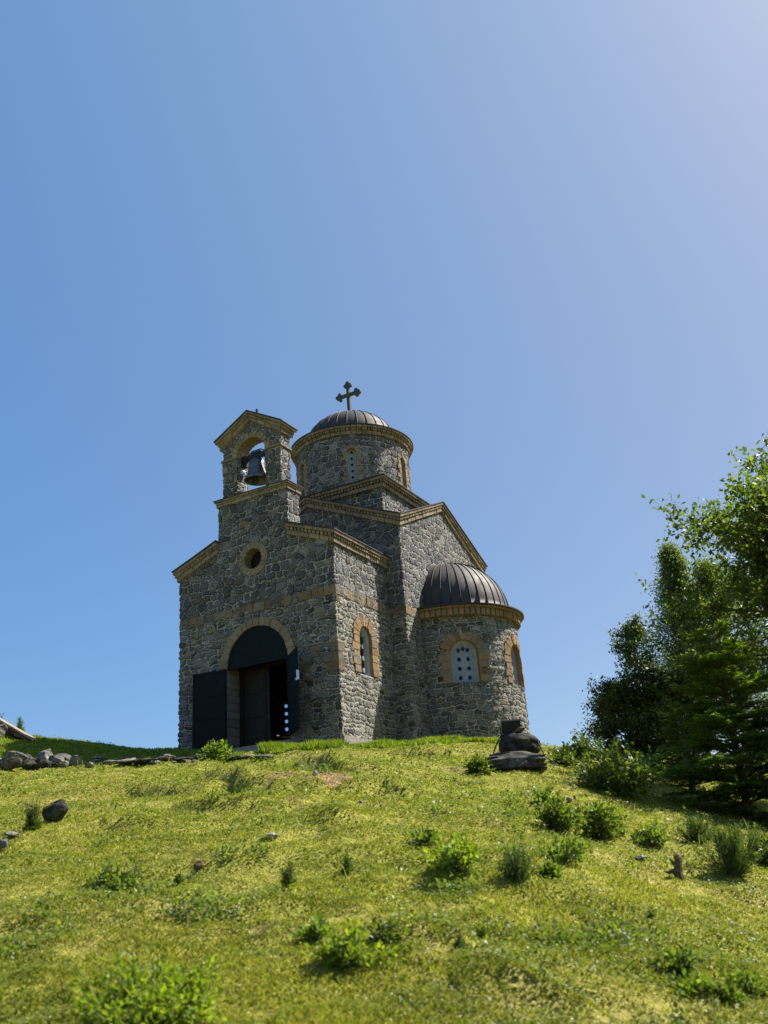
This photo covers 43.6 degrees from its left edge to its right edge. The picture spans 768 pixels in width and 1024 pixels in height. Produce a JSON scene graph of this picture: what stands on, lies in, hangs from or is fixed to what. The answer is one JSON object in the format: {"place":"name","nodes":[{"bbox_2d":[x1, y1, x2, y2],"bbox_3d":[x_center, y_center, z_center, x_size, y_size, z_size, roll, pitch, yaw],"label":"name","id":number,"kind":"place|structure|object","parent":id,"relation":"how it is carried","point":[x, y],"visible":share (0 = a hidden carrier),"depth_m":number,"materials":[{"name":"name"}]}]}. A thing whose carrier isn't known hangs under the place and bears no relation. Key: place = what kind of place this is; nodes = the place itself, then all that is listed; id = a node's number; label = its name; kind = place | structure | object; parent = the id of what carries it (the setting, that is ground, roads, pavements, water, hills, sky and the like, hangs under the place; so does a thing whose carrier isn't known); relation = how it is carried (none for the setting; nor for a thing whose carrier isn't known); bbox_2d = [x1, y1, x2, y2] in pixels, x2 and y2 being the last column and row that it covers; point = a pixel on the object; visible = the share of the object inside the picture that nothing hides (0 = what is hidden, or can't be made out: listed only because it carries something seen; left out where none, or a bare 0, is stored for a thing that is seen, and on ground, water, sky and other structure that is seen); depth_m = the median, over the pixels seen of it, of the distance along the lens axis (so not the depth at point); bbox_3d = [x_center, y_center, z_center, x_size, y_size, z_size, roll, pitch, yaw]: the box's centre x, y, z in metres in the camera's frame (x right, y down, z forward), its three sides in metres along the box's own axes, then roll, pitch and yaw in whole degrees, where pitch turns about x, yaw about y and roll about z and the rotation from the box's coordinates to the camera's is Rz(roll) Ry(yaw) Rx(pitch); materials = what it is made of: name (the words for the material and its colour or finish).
{"place":"outdoors","nodes":[
{"label":"outdoors","id":0,"kind":"place"},
{"bbox_2d":[0,733,767,1023],"bbox_3d":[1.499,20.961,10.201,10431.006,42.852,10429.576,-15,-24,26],"label":"ground","id":1,"kind":"structure","parent":0,"point":[245,804],"depth_m":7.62,"materials":[{"name":"green plant"}]},
{"bbox_2d":[0,838,8,849],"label":"rock","id":2,"kind":"object","parent":1,"relation":"on","point":[4,843],"visible":1,"depth_m":8.86,"materials":[{"name":"grey stone"}]},
{"bbox_2d":[0,723,13,737],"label":"prop rock","id":3,"kind":"object","parent":1,"relation":"on","point":[4,729],"visible":0.66,"depth_m":26.82,"materials":[{"name":"grey stone"}]},
{"bbox_2d":[3,831,18,836],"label":"rock","id":4,"kind":"object","parent":1,"relation":"on","point":[11,834],"visible":1,"depth_m":9.47,"materials":[{"name":"grey stone"}]},
{"bbox_2d":[0,751,27,769],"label":"heap stone","id":5,"kind":"object","parent":1,"relation":"on","point":[10,760],"visible":0.94,"depth_m":20.34,"materials":[{"name":"grey stone"}]},
{"bbox_2d":[0,718,35,741],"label":"plank lean to","id":6,"kind":"object","parent":1,"relation":"on","point":[18,732],"visible":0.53,"depth_m":26.86,"materials":[{"name":"brown wood"}]},
{"bbox_2d":[16,715,24,731],"bbox_3d":[-10.967,6.474,28.976,0.385,0.669,0.402,-15,-24,26],"label":"young conifer","id":7,"kind":"object","parent":1,"relation":"on","point":[19,723],"visible":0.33,"depth_m":28.94,"materials":[{"name":"green plant"}]},
{"bbox_2d":[20,758,36,770],"bbox_3d":[-7.481,5.324,20.234,0.374,0.276,0.369,2,-22,-16],"label":"heap stone","id":8,"kind":"object","parent":1,"relation":"on","point":[28,764],"visible":0.88,"depth_m":20.13,"materials":[{"name":"grey stone"}]},
{"bbox_2d":[22,798,43,830],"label":"juniper sprig","id":9,"kind":"object","parent":1,"relation":"on","point":[32,815],"visible":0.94,"depth_m":9.81,"materials":[{"name":"green plant"}]},
{"bbox_2d":[30,759,50,770],"bbox_3d":[-7.286,5.379,20.317,0.470,0.292,0.276,-4,-22,-1],"label":"heap stone","id":10,"kind":"object","parent":1,"relation":"on","point":[42,763],"visible":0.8,"depth_m":20.23,"materials":[{"name":"grey stone"}]},
{"bbox_2d":[36,748,52,759],"bbox_3d":[-7.517,5.450,21.189,0.384,0.383,0.387,-10,-2,14],"label":"heap stone","id":11,"kind":"object","parent":1,"relation":"on","point":[45,754],"visible":0.54,"depth_m":21.13,"materials":[{"name":"grey stone"}]},
{"bbox_2d":[42,799,68,822],"bbox_3d":[-3.522,3.209,10.265,0.281,0.269,0.176,-10,-22,14],"label":"rock","id":12,"kind":"object","parent":1,"relation":"on","point":[55,811],"visible":0.87,"depth_m":10.21,"materials":[{"name":"grey stone"}]},
{"bbox_2d":[48,755,64,765],"bbox_3d":[-7.018,5.302,20.532,0.339,0.239,0.256,-8,-22,10],"label":"heap stone","id":13,"kind":"object","parent":1,"relation":"on","point":[55,759],"visible":0.94,"depth_m":20.48,"materials":[{"name":"grey stone"}]},
{"bbox_2d":[58,760,68,767],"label":"heap stone","id":14,"kind":"object","parent":1,"relation":"on","point":[65,763],"visible":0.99,"depth_m":20.38,"materials":[{"name":"grey stone"}]},
{"bbox_2d":[57,753,71,766],"bbox_3d":[-6.978,5.455,21.011,0.441,0.349,0.474,8,-25,-28],"label":"heap stone","id":15,"kind":"object","parent":1,"relation":"on","point":[66,756],"visible":0.17,"depth_m":20.93,"materials":[{"name":"grey stone"}]},
{"bbox_2d":[69,755,82,766],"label":"heap stone","id":16,"kind":"object","parent":1,"relation":"on","point":[74,759],"visible":0.76,"depth_m":20.52,"materials":[{"name":"grey stone"}]},
{"bbox_2d":[85,762,93,767],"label":"flat stone","id":17,"kind":"object","parent":1,"relation":"on","point":[89,764],"visible":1,"depth_m":19.01,"materials":[{"name":"grey stone"}]},
{"bbox_2d":[93,756,105,759],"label":"flat stone","id":18,"kind":"object","parent":1,"relation":"on","point":[99,757],"visible":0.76,"depth_m":22.21,"materials":[{"name":"grey stone"}]},
{"bbox_2d":[102,760,116,764],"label":"flat stone","id":19,"kind":"object","parent":1,"relation":"on","point":[106,762],"visible":0.71,"depth_m":19.83,"materials":[{"name":"grey stone"}]},
{"bbox_2d":[91,856,145,889],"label":"shrub","id":20,"kind":"object","parent":1,"relation":"on","point":[119,874],"visible":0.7,"depth_m":7.29,"materials":[{"name":"green plant"}]},
{"bbox_2d":[114,758,135,763],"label":"flat stone","id":21,"kind":"object","parent":1,"relation":"on","point":[127,761],"visible":0.96,"depth_m":19.30,"materials":[{"name":"grey stone"}]},
{"bbox_2d":[133,757,157,764],"bbox_3d":[-4.811,5.016,19.299,0.462,0.138,0.402,-7,-22,7],"label":"flat stone","id":22,"kind":"object","parent":1,"relation":"on","point":[146,760],"visible":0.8,"depth_m":19.19,"materials":[{"name":"grey stone"}]},
{"bbox_2d":[66,940,231,1023],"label":"shrub","id":23,"kind":"object","parent":1,"relation":"on","point":[176,999],"visible":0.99,"depth_m":4.10,"materials":[{"name":"leaf"},{"name":"bark"}]},
{"bbox_2d":[156,755,175,761],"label":"flat stone","id":24,"kind":"object","parent":1,"relation":"on","point":[165,758],"visible":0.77,"depth_m":19.83,"materials":[{"name":"grey stone"}]},
{"bbox_2d":[173,872,184,884],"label":"juniper sprig","id":25,"kind":"object","parent":1,"relation":"on","point":[178,878],"visible":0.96,"depth_m":7.37,"materials":[{"name":"green plant"}]},
{"bbox_2d":[172,757,193,760],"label":"flat stone","id":26,"kind":"object","parent":1,"relation":"on","point":[181,758],"visible":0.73,"depth_m":19.96,"materials":[{"name":"grey stone"}]},
{"bbox_2d":[193,860,203,870],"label":"rock","id":27,"kind":"object","parent":1,"relation":"on","point":[197,863],"visible":1,"depth_m":7.63,"materials":[{"name":"grey stone"}]},
{"bbox_2d":[196,739,237,761],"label":"shrub","id":28,"kind":"object","parent":1,"relation":"on","point":[220,749],"visible":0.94,"depth_m":20.43,"materials":[{"name":"green plant"}]},
{"bbox_2d":[225,755,253,760],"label":"flat stone","id":29,"kind":"object","parent":1,"relation":"on","point":[241,757],"visible":0.74,"depth_m":20.29,"materials":[{"name":"grey stone"}]},
{"bbox_2d":[249,754,273,760],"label":"flat stone","id":30,"kind":"object","parent":1,"relation":"on","point":[264,755],"visible":0.62,"depth_m":18.30,"materials":[{"name":"grey stone"}]},
{"bbox_2d":[265,832,277,838],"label":"rock","id":31,"kind":"object","parent":1,"relation":"on","point":[268,835],"visible":0.55,"depth_m":8.40,"materials":[{"name":"grey stone"}]},
{"bbox_2d":[278,862,295,885],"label":"juniper sprig","id":32,"kind":"object","parent":1,"relation":"on","point":[286,878],"visible":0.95,"depth_m":6.60,"materials":[{"name":"green plant"}]},
{"bbox_2d":[289,912,334,940],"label":"weed clump","id":33,"kind":"object","parent":1,"relation":"on","point":[317,927],"visible":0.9,"depth_m":5.30,"materials":[{"name":"green plant"}]},
{"bbox_2d":[339,852,353,873],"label":"juniper sprig","id":34,"kind":"object","parent":1,"relation":"on","point":[346,864],"visible":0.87,"depth_m":6.98,"materials":[{"name":"green plant"}]},
{"bbox_2d":[171,381,529,751],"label":"stone church","id":35,"kind":"structure","parent":1,"relation":"on","point":[346,587],"depth_m":27.02,"materials":[{"name":"stone"}]},
{"bbox_2d":[192,669,226,748],"bbox_3d":[-4.676,5.297,25.740,1.018,2.040,0.056,-11,-23,17],"label":"door leaf","id":36,"kind":"structure","parent":35,"relation":"in","point":[209,707],"depth_m":25.73,"materials":[{"name":"teal paint"}]},
{"bbox_2d":[239,448,265,485],"bbox_3d":[-3.754,-1.341,27.961,0.869,1.059,0.770,2,-22,-14],"label":"church bell","id":37,"kind":"object","parent":35,"relation":"hanging from","point":[253,463],"visible":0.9,"depth_m":27.96,"materials":[{"name":"metal"}]},
{"bbox_2d":[244,667,270,745],"bbox_3d":[-3.425,5.267,25.856,0.850,2.090,0.075,-15,-24,26],"label":"inner door","id":38,"kind":"structure","parent":35,"relation":"in","point":[257,704],"depth_m":25.83,"materials":[{"name":"brown wood"}]},
{"bbox_2d":[271,690,289,736],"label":"window","id":39,"kind":"structure","parent":35,"relation":"in","point":[278,725],"depth_m":33.34,"materials":[{"name":"black stone"}]},
{"bbox_2d":[286,647,299,734],"bbox_3d":[-2.303,4.527,24.277,0.095,2.020,1.030,4,-23,-19],"label":"door leaf","id":40,"kind":"structure","parent":35,"relation":"in","point":[292,659],"depth_m":24.21,"materials":[{"name":"black paint"}]},
{"bbox_2d":[298,459,308,497],"bbox_3d":[-2.584,-1.025,32.258,0.763,1.531,0.664,-15,-24,26],"label":"window","id":41,"kind":"structure","parent":35,"relation":"in","point":[302,470],"depth_m":32.27,"materials":[{"name":"beige stone"}]},
{"bbox_2d":[341,444,363,483],"bbox_3d":[-1.020,-1.463,31.449,0.751,1.531,0.658,-15,-24,26],"label":"window","id":42,"kind":"structure","parent":35,"relation":"in","point":[357,468],"depth_m":31.39,"materials":[{"name":"beige stone"}]},
{"bbox_2d":[351,614,379,678],"bbox_3d":[-0.713,3.632,25.837,0.550,1.716,1.398,-15,-24,26],"label":"window","id":43,"kind":"structure","parent":35,"relation":"in","point":[365,640],"depth_m":25.90,"materials":[{"name":"beige stone"}]},
{"bbox_2d":[397,453,409,489],"bbox_3d":[0.494,-1.230,32.312,0.424,1.531,0.727,-15,-24,26],"label":"window","id":44,"kind":"structure","parent":35,"relation":"in","point":[402,474],"depth_m":32.32,"materials":[{"name":"beige stone"}]},
{"bbox_2d":[438,629,490,683],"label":"window","id":45,"kind":"structure","parent":35,"relation":"in","point":[478,656],"depth_m":27.45,"materials":[{"name":"beige stone"}]},
{"bbox_2d":[503,634,524,688],"bbox_3d":[3.676,4.474,28.492,0.657,1.580,1.472,-15,-24,26],"label":"window","id":46,"kind":"structure","parent":35,"relation":"in","point":[514,671],"depth_m":28.53,"materials":[{"name":"beige stone"}]},
{"bbox_2d":[301,917,406,969],"bbox_3d":[-0.174,2.177,4.839,0.438,0.256,0.454,15,-29,-39],"label":"shrub","id":47,"kind":"object","parent":1,"relation":"on","point":[343,951],"visible":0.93,"depth_m":4.76,"materials":[{"name":"green plant"}]},
{"bbox_2d":[256,735,500,754],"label":"tall grass","id":48,"kind":"structure","parent":1,"relation":"on","point":[273,747],"depth_m":21.19,"materials":[{"name":"green plant"}]},
{"bbox_2d":[0,747,759,946],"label":"dry grass stalks","id":49,"kind":"object","parent":1,"relation":"on","point":[446,840],"visible":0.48,"depth_m":7.82,"materials":[{"name":"beige plant"}]},
{"bbox_2d":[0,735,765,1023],"bbox_3d":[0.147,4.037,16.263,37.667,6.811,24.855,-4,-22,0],"label":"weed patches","id":50,"kind":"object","parent":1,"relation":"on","point":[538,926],"visible":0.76,"depth_m":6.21,"materials":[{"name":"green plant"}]},
{"bbox_2d":[0,734,767,789],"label":"crest grass","id":51,"kind":"structure","parent":1,"relation":"on","point":[11,744],"depth_m":24.75,"materials":[{"name":"green plant"}]},
{"bbox_2d":[7,754,761,1020],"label":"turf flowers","id":52,"kind":"object","parent":1,"relation":"on","point":[401,908],"visible":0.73,"depth_m":5.93,"materials":[{"name":"white plant"}]},
{"bbox_2d":[366,908,412,942],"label":"weed clump","id":53,"kind":"object","parent":1,"relation":"on","point":[380,931],"visible":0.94,"depth_m":5.10,"materials":[{"name":"green plant"}]},
{"bbox_2d":[410,827,438,846],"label":"weed clump","id":54,"kind":"object","parent":1,"relation":"on","point":[427,836],"visible":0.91,"depth_m":7.88,"materials":[{"name":"green plant"}]},
{"bbox_2d":[423,833,484,873],"bbox_3d":[0.495,2.455,6.901,0.443,0.301,0.384,-10,-22,14],"label":"shrub","id":55,"kind":"object","parent":1,"relation":"on","point":[451,855],"visible":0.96,"depth_m":6.86,"materials":[{"name":"green plant"}]},
{"bbox_2d":[453,928,466,948],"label":"juniper sprig","id":56,"kind":"object","parent":1,"relation":"on","point":[459,940],"visible":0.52,"depth_m":5.01,"materials":[{"name":"green plant"}]},
{"bbox_2d":[461,752,495,773],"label":"weed clump","id":57,"kind":"object","parent":1,"relation":"on","point":[473,765],"visible":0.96,"depth_m":14.76,"materials":[{"name":"green plant"}]},
{"bbox_2d":[475,924,485,939],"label":"juniper sprig","id":58,"kind":"object","parent":1,"relation":"on","point":[481,932],"visible":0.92,"depth_m":5.43,"materials":[{"name":"green plant"}]},
{"bbox_2d":[483,751,546,771],"bbox_3d":[2.057,4.058,15.428,1.075,0.435,1.008,-4,-22,0],"label":"rock ledge","id":59,"kind":"object","parent":1,"relation":"on","point":[516,760],"visible":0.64,"depth_m":15.04,"materials":[{"name":"grey stone"}]},
{"bbox_2d":[498,732,540,752],"bbox_3d":[2.348,4.007,16.637,0.736,0.408,0.608,-4,-22,0],"label":"boulder","id":60,"kind":"object","parent":59,"relation":"on","point":[516,741],"visible":0.8,"depth_m":16.41,"materials":[{"name":"grey stone"}]},
{"bbox_2d":[512,727,524,731],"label":"wedge stone","id":61,"kind":"object","parent":60,"relation":"on","point":[520,729],"visible":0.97,"depth_m":16.58,"materials":[{"name":"grey stone"}]},
{"bbox_2d":[492,719,558,765],"bbox_3d":[2.273,4.006,16.532,1.304,0.870,0.442,-4,-22,0],"label":"floodlight","id":62,"kind":"object","parent":61,"relation":"on","point":[511,725],"visible":0.69,"depth_m":16.71,"materials":[{"name":"black paint"}]},
{"bbox_2d":[496,842,540,883],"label":"juniper sprig","id":63,"kind":"object","parent":1,"relation":"on","point":[515,863],"visible":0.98,"depth_m":6.75,"materials":[{"name":"green plant"}]},
{"bbox_2d":[529,784,561,805],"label":"shrub","id":64,"kind":"object","parent":1,"relation":"on","point":[543,794],"visible":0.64,"depth_m":11.35,"materials":[{"name":"green plant"}]},
{"bbox_2d":[535,856,565,879],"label":"weed clump","id":65,"kind":"object","parent":1,"relation":"on","point":[550,868],"visible":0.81,"depth_m":7.01,"materials":[{"name":"green plant"}]},
{"bbox_2d":[532,792,585,831],"bbox_3d":[1.714,3.001,9.584,0.531,0.406,0.440,-15,-24,26],"label":"shrub","id":66,"kind":"object","parent":1,"relation":"on","point":[558,817],"visible":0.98,"depth_m":9.49,"materials":[{"name":"green plant"}]},
{"bbox_2d":[529,830,592,863],"bbox_3d":[1.396,2.659,7.589,0.492,0.273,0.493,-15,-24,26],"label":"shrub","id":67,"kind":"object","parent":1,"relation":"on","point":[571,849],"visible":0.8,"depth_m":7.51,"materials":[{"name":"green plant"}]},
{"bbox_2d":[547,743,577,766],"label":"shrub","id":68,"kind":"object","parent":1,"relation":"on","point":[559,756],"visible":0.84,"depth_m":17.84,"materials":[{"name":"green plant"}]},
{"bbox_2d":[562,732,605,762],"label":"shrub","id":69,"kind":"object","parent":1,"relation":"on","point":[581,746],"visible":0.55,"depth_m":20.50,"materials":[{"name":"green plant"}]},
{"bbox_2d":[571,793,631,840],"bbox_3d":[2.140,3.093,9.671,0.693,0.510,0.690,-15,-24,26],"label":"shrub","id":70,"kind":"object","parent":1,"relation":"on","point":[599,825],"visible":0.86,"depth_m":9.54,"materials":[{"name":"green plant"}]},
{"bbox_2d":[563,735,676,798],"bbox_3d":[3.376,3.777,14.227,1.681,1.001,1.543,-15,-24,26],"label":"shrub","id":71,"kind":"object","parent":1,"relation":"on","point":[625,776],"visible":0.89,"depth_m":13.90,"materials":[{"name":"green plant"}]},
{"bbox_2d":[570,673,679,762],"bbox_3d":[6.073,5.249,24.365,2.728,2.704,2.608,-7,-22,8],"label":"thorn bush","id":72,"kind":"object","parent":1,"relation":"on","point":[610,706],"visible":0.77,"depth_m":24.07,"materials":[{"name":"green plant"}]},
{"bbox_2d":[635,855,646,860],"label":"rock","id":73,"kind":"object","parent":1,"relation":"on","point":[640,857],"visible":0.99,"depth_m":8.67,"materials":[{"name":"grey stone"}]},
{"bbox_2d":[603,611,689,766],"bbox_3d":[6.614,4.507,24.437,2.254,4.289,2.251,-15,-24,26],"label":"hawthorn tree","id":74,"kind":"object","parent":1,"relation":"on","point":[633,637],"visible":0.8,"depth_m":24.52,"materials":[{"name":"green plant"}]},
{"bbox_2d":[627,818,670,846],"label":"shrub","id":75,"kind":"object","parent":1,"relation":"on","point":[649,834],"visible":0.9,"depth_m":9.52,"materials":[{"name":"green plant"}]},
{"bbox_2d":[646,909,656,919],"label":"juniper sprig","id":76,"kind":"object","parent":1,"relation":"on","point":[651,914],"visible":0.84,"depth_m":6.31,"materials":[{"name":"green plant"}]},
{"bbox_2d":[644,943,702,976],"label":"dock plant","id":77,"kind":"object","parent":1,"relation":"on","point":[674,961],"visible":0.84,"depth_m":5.18,"materials":[{"name":"green plant"}]},
{"bbox_2d":[622,665,725,769],"bbox_3d":[7.279,5.279,24.344,2.920,3.092,2.807,-15,-24,26],"label":"thorn bush","id":78,"kind":"object","parent":1,"relation":"on","point":[676,696],"visible":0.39,"depth_m":24.11,"materials":[{"name":"green plant"}]},
{"bbox_2d":[665,852,684,880],"bbox_3d":[2.459,3.017,8.149,0.164,0.238,0.091,-4,-22,0],"label":"tree stump","id":79,"kind":"object","parent":1,"relation":"on","point":[677,871],"visible":0.94,"depth_m":8.12,"materials":[{"name":"brown wood"}]},
{"bbox_2d":[644,709,726,791],"bbox_3d":[5.579,4.552,17.867,1.837,1.720,1.713,-15,-24,26],"label":"young fir","id":80,"kind":"object","parent":1,"relation":"on","point":[674,728],"visible":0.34,"depth_m":17.96,"materials":[{"name":"green plant"}]},
{"bbox_2d":[669,813,719,843],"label":"juniper bush","id":81,"kind":"object","parent":1,"relation":"on","point":[694,833],"visible":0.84,"depth_m":9.98,"materials":[{"name":"green plant"}]},
{"bbox_2d":[640,539,750,754],"bbox_3d":[8.413,3.808,26.734,3.430,6.677,3.258,-15,-24,26],"label":"birch tree","id":82,"kind":"object","parent":1,"relation":"on","point":[674,563],"visible":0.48,"depth_m":27.16,"materials":[{"name":"green plant"}]},
{"bbox_2d":[666,965,725,997],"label":"dock plant","id":83,"kind":"object","parent":1,"relation":"on","point":[689,983],"visible":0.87,"depth_m":4.96,"materials":[{"name":"green plant"}]},
{"bbox_2d":[635,433,767,701],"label":"broadleaf tree","id":84,"kind":"object","parent":1,"relation":"on","point":[749,543],"visible":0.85,"depth_m":18.73,"materials":[{"name":"green plant"}]},
{"bbox_2d":[642,618,767,820],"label":"young fir","id":85,"kind":"object","parent":1,"relation":"on","point":[727,719],"visible":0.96,"depth_m":14.88,"materials":[{"name":"green plant"}]},
{"bbox_2d":[651,548,767,775],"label":"birch tree","id":86,"kind":"object","parent":1,"relation":"on","point":[707,571],"visible":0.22,"depth_m":25.82,"materials":[{"name":"green plant"}]},
{"bbox_2d":[704,971,748,1003],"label":"dock plant","id":87,"kind":"object","parent":1,"relation":"on","point":[729,990],"visible":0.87,"depth_m":4.91,"materials":[{"name":"green plant"}]},
{"bbox_2d":[687,821,767,877],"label":"juniper bush","id":88,"kind":"object","parent":1,"relation":"on","point":[734,861],"visible":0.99,"depth_m":8.65,"materials":[{"name":"green plant"}]},
{"bbox_2d":[715,699,767,826],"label":"young fir","id":89,"kind":"object","parent":1,"relation":"on","point":[751,793],"visible":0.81,"depth_m":14.21,"materials":[{"name":"green plant"}]},
{"bbox_2d":[721,962,767,997],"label":"dock plant","id":90,"kind":"object","parent":1,"relation":"on","point":[752,983],"visible":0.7,"depth_m":5.16,"materials":[{"name":"green plant"}]},
{"bbox_2d":[744,830,767,864],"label":"shrub","id":91,"kind":"object","parent":1,"relation":"on","point":[763,843],"visible":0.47,"depth_m":9.60,"materials":[{"name":"green plant"}]},
{"bbox_2d":[0,0,767,754],"label":"sky","id":92,"kind":"structure","parent":0,"point":[531,236],"materials":[{"name":"blue"}]}
]}

